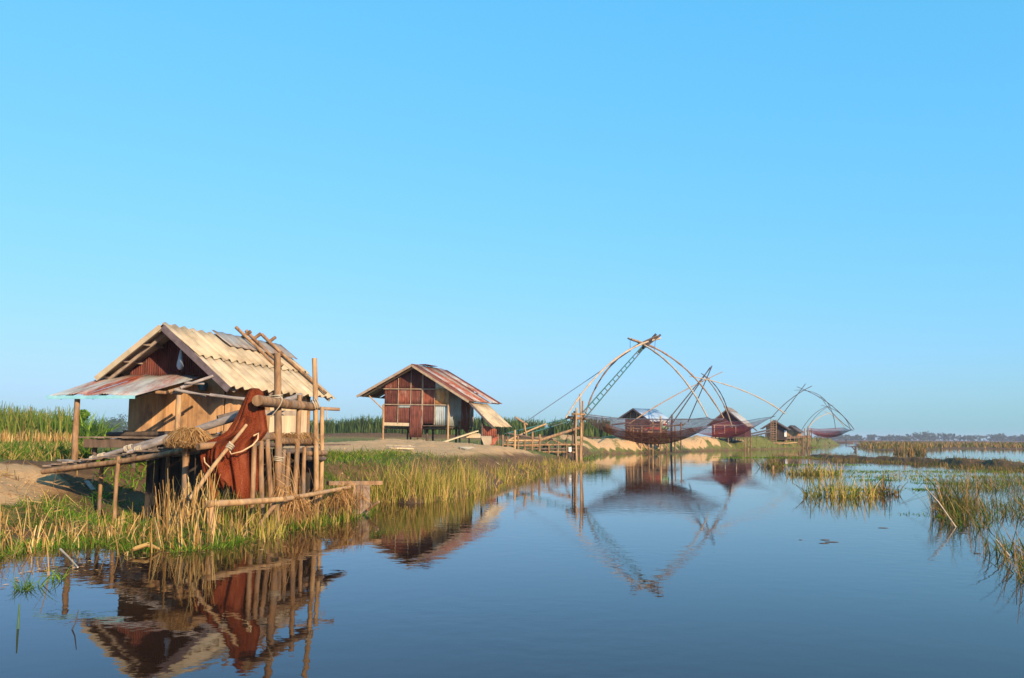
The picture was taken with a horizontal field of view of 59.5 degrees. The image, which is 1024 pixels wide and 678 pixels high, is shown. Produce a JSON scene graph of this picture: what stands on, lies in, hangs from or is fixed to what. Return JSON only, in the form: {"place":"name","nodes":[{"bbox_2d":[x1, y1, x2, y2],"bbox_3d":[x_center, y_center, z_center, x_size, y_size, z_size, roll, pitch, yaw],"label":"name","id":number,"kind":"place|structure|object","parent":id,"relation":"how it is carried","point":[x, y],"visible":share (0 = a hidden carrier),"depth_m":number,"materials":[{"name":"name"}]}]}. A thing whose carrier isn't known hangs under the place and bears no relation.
{"place":"outdoors","nodes":[
{"label":"outdoors","id":0,"kind":"place"},
{"bbox_2d":[0,438,105,459],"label":"meadow grass","id":1,"kind":"structure","parent":0,"point":[44,449],"depth_m":22.32,"materials":[{"name":"green plant"}]},
{"bbox_2d":[0,438,1023,677],"bbox_3d":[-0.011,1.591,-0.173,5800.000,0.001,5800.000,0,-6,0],"label":"water","id":2,"kind":"structure","parent":0,"point":[698,564],"depth_m":9.49,"materials":[{"name":"blue liquid"}]},
{"bbox_2d":[17,604,19,628],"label":"water stalk","id":3,"kind":"object","parent":2,"relation":"in","point":[18,620],"visible":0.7,"depth_m":7.38,"materials":[{"name":"green plant"}]},
{"bbox_2d":[59,548,77,567],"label":"bent stalk","id":4,"kind":"object","parent":2,"relation":"on","point":[67,556],"visible":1,"depth_m":11.18,"materials":[{"name":"beige plant"}]},
{"bbox_2d":[71,609,78,629],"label":"water stalk","id":5,"kind":"object","parent":2,"relation":"in","point":[75,620],"visible":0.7,"depth_m":7.37,"materials":[{"name":"grey plant"}]},
{"bbox_2d":[0,444,258,577],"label":"broken reeds","id":6,"kind":"object","parent":2,"relation":"in","point":[176,515],"visible":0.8,"depth_m":13.59,"materials":[{"name":"beige plant"}]},
{"bbox_2d":[130,542,159,550],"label":"fallen leaf","id":7,"kind":"object","parent":2,"relation":"on","point":[140,546],"visible":1,"depth_m":12.11,"materials":[{"name":"beige plant"}]},
{"bbox_2d":[1,518,392,587],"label":"floating debris","id":8,"kind":"object","parent":2,"relation":"on","point":[162,556],"visible":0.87,"depth_m":11.94,"materials":[{"name":"plant"}]},
{"bbox_2d":[266,485,325,525],"bbox_3d":[-3.798,2.890,15.655,1.015,0.747,0.752,0,-6,0],"label":"straw tuft","id":9,"kind":"object","parent":2,"relation":"on","point":[293,506],"visible":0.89,"depth_m":15.56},
{"bbox_2d":[325,478,372,515],"bbox_3d":[-3.285,3.158,17.935,1.052,0.727,0.758,0,-6,0],"label":"straw tuft","id":10,"kind":"object","parent":2,"relation":"on","point":[358,504],"visible":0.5,"depth_m":17.88,"materials":[{"name":"beige plant"}]},
{"bbox_2d":[354,451,507,504],"bbox_3d":[-1.748,3.645,24.344,2.828,1.287,8.326,-2,-7,23],"label":"reed bed","id":11,"kind":"object","parent":2,"relation":"in","point":[429,478],"visible":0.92,"depth_m":22.44,"materials":[{"name":"plant"}]},
{"bbox_2d":[504,426,579,458],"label":"jetty","id":12,"kind":"object","parent":2,"relation":"in","point":[539,445],"visible":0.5,"depth_m":52.26,"materials":[{"name":"brown wood"}]},
{"bbox_2d":[483,455,602,483],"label":"reed bed","id":13,"kind":"object","parent":2,"relation":"on","point":[520,466],"visible":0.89,"depth_m":40.12,"materials":[{"name":"green plant"}]},
{"bbox_2d":[756,452,784,467],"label":"reed clump","id":14,"kind":"object","parent":2,"relation":"on","point":[770,464],"visible":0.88,"depth_m":49.82,"materials":[{"name":"green plant"}]},
{"bbox_2d":[784,461,845,474],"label":"reed clump","id":15,"kind":"object","parent":2,"relation":"on","point":[818,471],"visible":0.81,"depth_m":40.49,"materials":[{"name":"plant"}]},
{"bbox_2d":[792,472,881,497],"bbox_3d":[9.146,4.094,25.161,2.623,0.723,2.169,0,-6,0],"label":"reed clump","id":16,"kind":"object","parent":2,"relation":"on","point":[840,492],"visible":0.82,"depth_m":25.00,"materials":[{"name":"plant"}]},
{"bbox_2d":[713,456,1023,516],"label":"floating weed","id":17,"kind":"object","parent":2,"relation":"on","point":[875,471],"visible":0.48,"depth_m":40.98,"materials":[{"name":"plant"}]},
{"bbox_2d":[863,471,906,494],"bbox_3d":[10.918,4.242,26.369,1.447,0.714,1.385,0,-6,0],"label":"reed clump","id":18,"kind":"object","parent":2,"relation":"on","point":[882,490],"visible":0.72,"depth_m":26.36,"materials":[{"name":"plant"}]},
{"bbox_2d":[892,442,929,454],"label":"reed clump","id":19,"kind":"object","parent":2,"relation":"on","point":[907,450],"visible":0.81,"depth_m":94.92,"materials":[{"name":"plant"}]},
{"bbox_2d":[812,458,1023,489],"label":"sparse reeds","id":20,"kind":"object","parent":2,"relation":"on","point":[893,474],"visible":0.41,"depth_m":39.84,"materials":[{"name":"green plant"}]},
{"bbox_2d":[924,486,955,526],"bbox_3d":[8.047,3.171,16.836,0.054,0.777,0.693,4,-7,-28],"label":"bent stalk","id":21,"kind":"object","parent":2,"relation":"in","point":[950,519],"visible":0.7,"depth_m":16.76,"materials":[{"name":"beige plant"}]},
{"bbox_2d":[885,459,1019,512],"bbox_3d":[9.965,3.265,20.218,2.737,1.311,2.519,0,-6,0],"label":"reed clump","id":22,"kind":"object","parent":2,"relation":"on","point":[946,498],"visible":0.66,"depth_m":20.01,"materials":[{"name":"green plant"}]},
{"bbox_2d":[919,469,1023,595],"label":"marsh reeds","id":23,"kind":"object","parent":2,"relation":"in","point":[1001,512],"visible":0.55,"depth_m":19.16,"materials":[{"name":"green plant"}]},
{"bbox_2d":[0,433,1023,546],"bbox_3d":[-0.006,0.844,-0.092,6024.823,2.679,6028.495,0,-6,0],"label":"ground","id":24,"kind":"structure","parent":0,"point":[70,483],"depth_m":33.30,"materials":[{"name":"brown soil"}]},
{"bbox_2d":[0,430,71,443],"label":"cane litter","id":25,"kind":"object","parent":24,"relation":"on","point":[38,436],"visible":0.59,"depth_m":52.90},
{"bbox_2d":[0,401,83,442],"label":"tall cane","id":26,"kind":"object","parent":24,"relation":"on","point":[18,420],"visible":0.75,"depth_m":56.43,"materials":[{"name":"green plant"}]},
{"bbox_2d":[69,409,90,423],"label":"bush","id":27,"kind":"object","parent":24,"relation":"on","point":[83,412],"visible":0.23,"depth_m":62.28,"materials":[{"name":"green plant"}]},
{"bbox_2d":[84,480,94,489],"bbox_3d":[-8.731,3.024,18.525,0.324,0.183,0.100,-5,-8,39],"label":"loose board","id":28,"kind":"object","parent":24,"relation":"on","point":[89,485],"visible":1,"depth_m":18.51,"materials":[{"name":"grey wood"}]},
{"bbox_2d":[62,409,124,442],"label":"cane clump","id":29,"kind":"object","parent":24,"relation":"on","point":[85,429],"visible":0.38,"depth_m":59.23,"materials":[{"name":"green plant"}]},
{"bbox_2d":[1,471,206,535],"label":"straw litter","id":30,"kind":"object","parent":24,"relation":"on","point":[6,474],"visible":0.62,"depth_m":15.29,"materials":[{"name":"beige plant"}]},
{"bbox_2d":[92,414,127,431],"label":"skyline woods","id":31,"kind":"object","parent":24,"relation":"on","point":[119,421],"visible":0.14,"depth_m":455.66,"materials":[{"name":"green plant"}]},
{"bbox_2d":[82,448,154,526],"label":"bank herbs","id":32,"kind":"object","parent":24,"relation":"on","point":[120,476],"visible":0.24,"depth_m":19.28,"materials":[{"name":"plant"}]},
{"bbox_2d":[41,445,199,525],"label":"log ramp","id":33,"kind":"structure","parent":24,"relation":"on","point":[167,453],"depth_m":16.58,"materials":[{"name":"brown wood"}]},
{"bbox_2d":[57,459,74,461],"bbox_3d":[-8.703,2.391,17.588,0.500,0.044,0.220,-4,-8,37],"label":"loose board","id":34,"kind":"object","parent":33,"relation":"on","point":[65,460],"visible":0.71,"depth_m":17.51,"materials":[{"name":"grey wood"}]},
{"bbox_2d":[77,434,167,463],"bbox_3d":[-7.443,2.123,17.115,1.973,0.624,0.134,-1,-6,15],"label":"lashed pole","id":35,"kind":"object","parent":33,"relation":"on","point":[123,449],"visible":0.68,"depth_m":17.08,"materials":[{"name":"wood"}]},
{"bbox_2d":[78,431,215,467],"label":"porch deck","id":36,"kind":"structure","parent":33,"relation":"on","point":[125,440],"depth_m":20.30,"materials":[{"name":"brown wood"}]},
{"bbox_2d":[155,375,244,429],"bbox_3d":[-7.092,1.655,20.638,2.255,1.706,0.585,-1,-6,12],"label":"pole rack","id":37,"kind":"object","parent":36,"relation":"on","point":[177,391],"visible":0.9,"depth_m":20.55,"materials":[{"name":"brown wood"}]},
{"bbox_2d":[126,412,237,454],"bbox_3d":[-5.930,1.699,16.601,2.457,0.926,0.170,0,-6,4],"label":"lashed pole","id":38,"kind":"object","parent":33,"relation":"on","point":[227,419],"visible":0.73,"depth_m":16.55,"materials":[{"name":"wood"}]},
{"bbox_2d":[217,408,265,418],"bbox_3d":[-5.103,1.383,16.896,0.905,0.323,0.102,5,-8,-34],"label":"pole","id":39,"kind":"object","parent":38,"relation":"attached to","point":[223,415],"visible":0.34,"depth_m":16.69,"materials":[{"name":"brown wood"}]},
{"bbox_2d":[162,427,212,448],"bbox_3d":[-5.649,1.729,15.692,0.963,0.380,0.637,0,-6,0],"label":"straw heap","id":40,"kind":"object","parent":33,"relation":"on","point":[189,436],"visible":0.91,"depth_m":15.57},
{"bbox_2d":[0,483,381,590],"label":"bank grass","id":41,"kind":"object","parent":24,"relation":"on","point":[86,518],"visible":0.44,"depth_m":13.62,"materials":[{"name":"green plant"}]},
{"bbox_2d":[188,424,247,500],"bbox_3d":[-4.709,1.963,14.390,0.126,1.217,1.082,-4,-8,34],"label":"leaning stick","id":42,"kind":"object","parent":24,"relation":"on","point":[230,446],"visible":0.98,"depth_m":14.41,"materials":[{"name":"wood"}]},
{"bbox_2d":[144,432,350,528],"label":"pile platform","id":43,"kind":"structure","parent":24,"relation":"on","point":[265,457],"depth_m":17.26,"materials":[{"name":"brown wood"}]},
{"bbox_2d":[46,322,335,459],"bbox_3d":[-7.985,1.995,23.729,3.857,5.070,7.775,-1,-6,13],"label":"stilt hut","id":44,"kind":"object","parent":43,"relation":"on","point":[145,367],"visible":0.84,"depth_m":22.45,"materials":[{"name":"wood"}]},
{"bbox_2d":[176,349,183,369],"bbox_3d":[-8.199,0.476,22.172,0.177,0.580,0.169,0,-6,0],"label":"plastic bag","id":45,"kind":"object","parent":44,"relation":"hanging from","point":[180,365],"visible":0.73,"depth_m":22.11,"materials":[{"name":"plastic"}]},
{"bbox_2d":[198,382,207,390],"bbox_3d":[-7.581,1.169,22.008,0.235,0.220,0.222,0,-6,0],"label":"cloth scrap","id":46,"kind":"object","parent":44,"relation":"hanging from","point":[204,387],"visible":0.75,"depth_m":21.93,"materials":[{"name":"teal fabric"}]},
{"bbox_2d":[256,451,314,511],"bbox_3d":[-4.179,2.775,16.181,1.028,1.518,1.390,0,-6,0],"label":"dry vine","id":47,"kind":"object","parent":43,"relation":"hanging from","point":[286,477],"visible":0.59,"depth_m":16.08,"materials":[{"name":"plant"}]},
{"bbox_2d":[271,432,324,446],"bbox_3d":[-4.094,1.923,17.076,0.824,0.304,2.126,-1,-6,11],"label":"loose straw","id":48,"kind":"object","parent":43,"relation":"on","point":[305,435],"visible":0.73,"depth_m":17.03,"materials":[{"name":"beige plant"}]},
{"bbox_2d":[146,470,377,541],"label":"bank reeds","id":49,"kind":"object","parent":24,"relation":"on","point":[256,529],"visible":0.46,"depth_m":14.74,"materials":[{"name":"plant"}]},
{"bbox_2d":[205,485,350,535],"bbox_3d":[-3.822,3.248,15.746,0.389,1.110,4.711,-2,-7,17],"label":"bank rail","id":50,"kind":"object","parent":24,"relation":"on","point":[250,501],"visible":0.71,"depth_m":14.73,"materials":[{"name":"brown wood"}]},
{"bbox_2d":[252,353,339,522],"bbox_3d":[-4.398,2.056,16.924,1.074,3.525,3.609,-1,-6,11],"label":"post frame","id":51,"kind":"object","parent":24,"relation":"on","point":[277,402],"visible":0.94,"depth_m":16.93,"materials":[{"name":"brown wood"}]},
{"bbox_2d":[200,388,267,508],"bbox_3d":[-4.779,1.850,15.313,1.067,2.047,0.950,0,-6,0],"label":"fishing net","id":52,"kind":"object","parent":51,"relation":"hanging from","point":[233,468],"visible":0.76,"depth_m":15.10,"materials":[{"name":"fabric"}]},
{"bbox_2d":[0,434,593,531],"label":"grass","id":53,"kind":"structure","parent":24,"relation":"on","point":[343,458],"depth_m":23.72,"materials":[{"name":"green plant"}]},
{"bbox_2d":[305,486,359,516],"bbox_3d":[-3.562,3.141,17.396,1.218,0.636,0.727,0,-6,0],"label":"straw tuft","id":54,"kind":"object","parent":24,"relation":"on","point":[334,499],"visible":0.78,"depth_m":17.40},
{"bbox_2d":[326,481,382,513],"bbox_3d":[-3.071,3.459,18.376,1.224,1.065,0.874,5,-8,-35],"label":"plank sluice","id":55,"kind":"object","parent":24,"relation":"on","point":[367,484],"visible":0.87,"depth_m":18.44,"materials":[{"name":"brown wood"}]},
{"bbox_2d":[323,448,409,494],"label":"slope grass","id":56,"kind":"structure","parent":24,"relation":"on","point":[366,456],"depth_m":23.83,"materials":[{"name":"plant"}]},
{"bbox_2d":[386,445,414,448],"bbox_3d":[-4.448,4.276,35.517,1.130,0.155,2.731,1,-6,-4],"label":"plank pile","id":57,"kind":"object","parent":24,"relation":"on","point":[401,446],"visible":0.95,"depth_m":34.96,"materials":[{"name":"beige wood"}]},
{"bbox_2d":[356,364,510,446],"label":"stilt hut","id":58,"kind":"object","parent":24,"relation":"on","point":[418,398],"visible":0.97,"depth_m":51.73,"materials":[{"name":"wood"}]},
{"bbox_2d":[442,430,478,441],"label":"ramp plank","id":59,"kind":"object","parent":58,"relation":"on","point":[460,436],"visible":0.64,"depth_m":49.63,"materials":[{"name":"beige wood"}]},
{"bbox_2d":[491,437,497,444],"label":"leaning sheet","id":60,"kind":"object","parent":58,"relation":"on","point":[494,439],"visible":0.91,"depth_m":49.67,"materials":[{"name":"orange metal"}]},
{"bbox_2d":[310,414,613,436],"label":"cane","id":61,"kind":"object","parent":24,"relation":"on","point":[592,427],"visible":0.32,"depth_m":126.53,"materials":[{"name":"green plant"}]},
{"bbox_2d":[458,446,499,464],"bbox_3d":[-1.430,4.843,37.319,0.697,0.687,3.665,3,-7,-20],"label":"fallen sheet","id":62,"kind":"object","parent":24,"relation":"on","point":[466,448],"visible":0.34,"depth_m":38.62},
{"bbox_2d":[481,436,491,444],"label":"leaning sheet","id":63,"kind":"object","parent":24,"relation":"on","point":[486,440],"visible":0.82,"depth_m":49.20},
{"bbox_2d":[505,333,723,462],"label":"lift net","id":64,"kind":"object","parent":24,"relation":"on","point":[655,438],"visible":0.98,"depth_m":55.13,"materials":[{"name":"brown wood"}]},
{"bbox_2d":[618,408,670,450],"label":"stilt hut","id":65,"kind":"object","parent":24,"relation":"on","point":[632,414],"visible":0.47,"depth_m":99.23,"materials":[{"name":"wood"}]},
{"bbox_2d":[611,421,683,452],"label":"net platform","id":66,"kind":"structure","parent":24,"relation":"on","point":[641,428],"depth_m":94.66,"materials":[{"name":"brown wood"}]},
{"bbox_2d":[642,427,661,430],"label":"red cloth","id":67,"kind":"object","parent":66,"relation":"attached to","point":[657,428],"visible":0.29,"depth_m":96.02,"materials":[{"name":"red fabric"}]},
{"bbox_2d":[661,420,668,428],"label":"round basket","id":68,"kind":"object","parent":66,"relation":"on","point":[663,424],"visible":0.84,"depth_m":93.53,"materials":[{"name":"plastic"}]},
{"bbox_2d":[579,445,820,460],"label":"shore grass","id":69,"kind":"structure","parent":24,"relation":"on","point":[668,450],"depth_m":82.98,"materials":[{"name":"plant"}]},
{"bbox_2d":[628,366,785,451],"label":"lift net","id":70,"kind":"object","parent":24,"relation":"on","point":[729,431],"visible":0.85,"depth_m":92.95,"materials":[{"name":"brown wood"}]},
{"bbox_2d":[706,406,752,449],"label":"stilt hut","id":71,"kind":"object","parent":24,"relation":"on","point":[734,415],"visible":0.74,"depth_m":124.29,"materials":[{"name":"wood"}]},
{"bbox_2d":[724,428,772,439],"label":"walkway","id":72,"kind":"structure","parent":24,"relation":"on","point":[765,433],"depth_m":138.42,"materials":[{"name":"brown wood"}]},
{"bbox_2d":[770,420,776,441],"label":"pole ladder","id":73,"kind":"object","parent":24,"relation":"on","point":[772,433],"visible":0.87,"depth_m":141.65,"materials":[{"name":"brown wood"}]},
{"bbox_2d":[760,420,790,442],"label":"stilt hut","id":74,"kind":"object","parent":24,"relation":"on","point":[781,431],"visible":0.73,"depth_m":145.62,"materials":[{"name":"wood"}]},
{"bbox_2d":[735,434,817,448],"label":"spit grass","id":75,"kind":"structure","parent":24,"relation":"on","point":[774,439],"depth_m":139.38,"materials":[{"name":"green plant"}]},
{"bbox_2d":[774,442,796,443],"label":"floating pole","id":76,"kind":"object","parent":24,"relation":"on","point":[784,443],"visible":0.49,"depth_m":140.50,"materials":[{"name":"brown wood"}]},
{"bbox_2d":[787,425,802,444],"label":"stilt hut","id":77,"kind":"object","parent":24,"relation":"on","point":[795,431],"visible":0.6,"depth_m":152.73,"materials":[{"name":"wood"}]},
{"bbox_2d":[785,431,810,447],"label":"pole deck","id":78,"kind":"structure","parent":24,"relation":"on","point":[793,437],"depth_m":149.90,"materials":[{"name":"brown wood"}]},
{"bbox_2d":[770,385,853,446],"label":"lift net","id":79,"kind":"object","parent":24,"relation":"on","point":[832,434],"visible":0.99,"depth_m":150.80,"materials":[{"name":"wood"}]},
{"bbox_2d":[802,405,850,441],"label":"lift net","id":80,"kind":"object","parent":24,"relation":"on","point":[821,416],"visible":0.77,"depth_m":174.91,"materials":[{"name":"brown wood"}]},
{"bbox_2d":[737,451,1023,473],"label":"dyke grass","id":81,"kind":"structure","parent":24,"relation":"on","point":[938,462],"depth_m":61.14,"materials":[{"name":"green plant"}]},
{"bbox_2d":[805,431,1023,440],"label":"woods","id":82,"kind":"object","parent":24,"relation":"on","point":[925,435],"visible":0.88,"depth_m":950.20,"materials":[{"name":"green plant"}]},
{"bbox_2d":[810,436,1023,450],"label":"marsh field","id":83,"kind":"structure","parent":24,"relation":"on","point":[890,444],"depth_m":178.23,"materials":[{"name":"green plant"}]},
{"bbox_2d":[0,0,1023,439],"label":"sky","id":84,"kind":"structure","parent":0,"point":[827,196],"materials":[{"name":"blue"}]}
]}

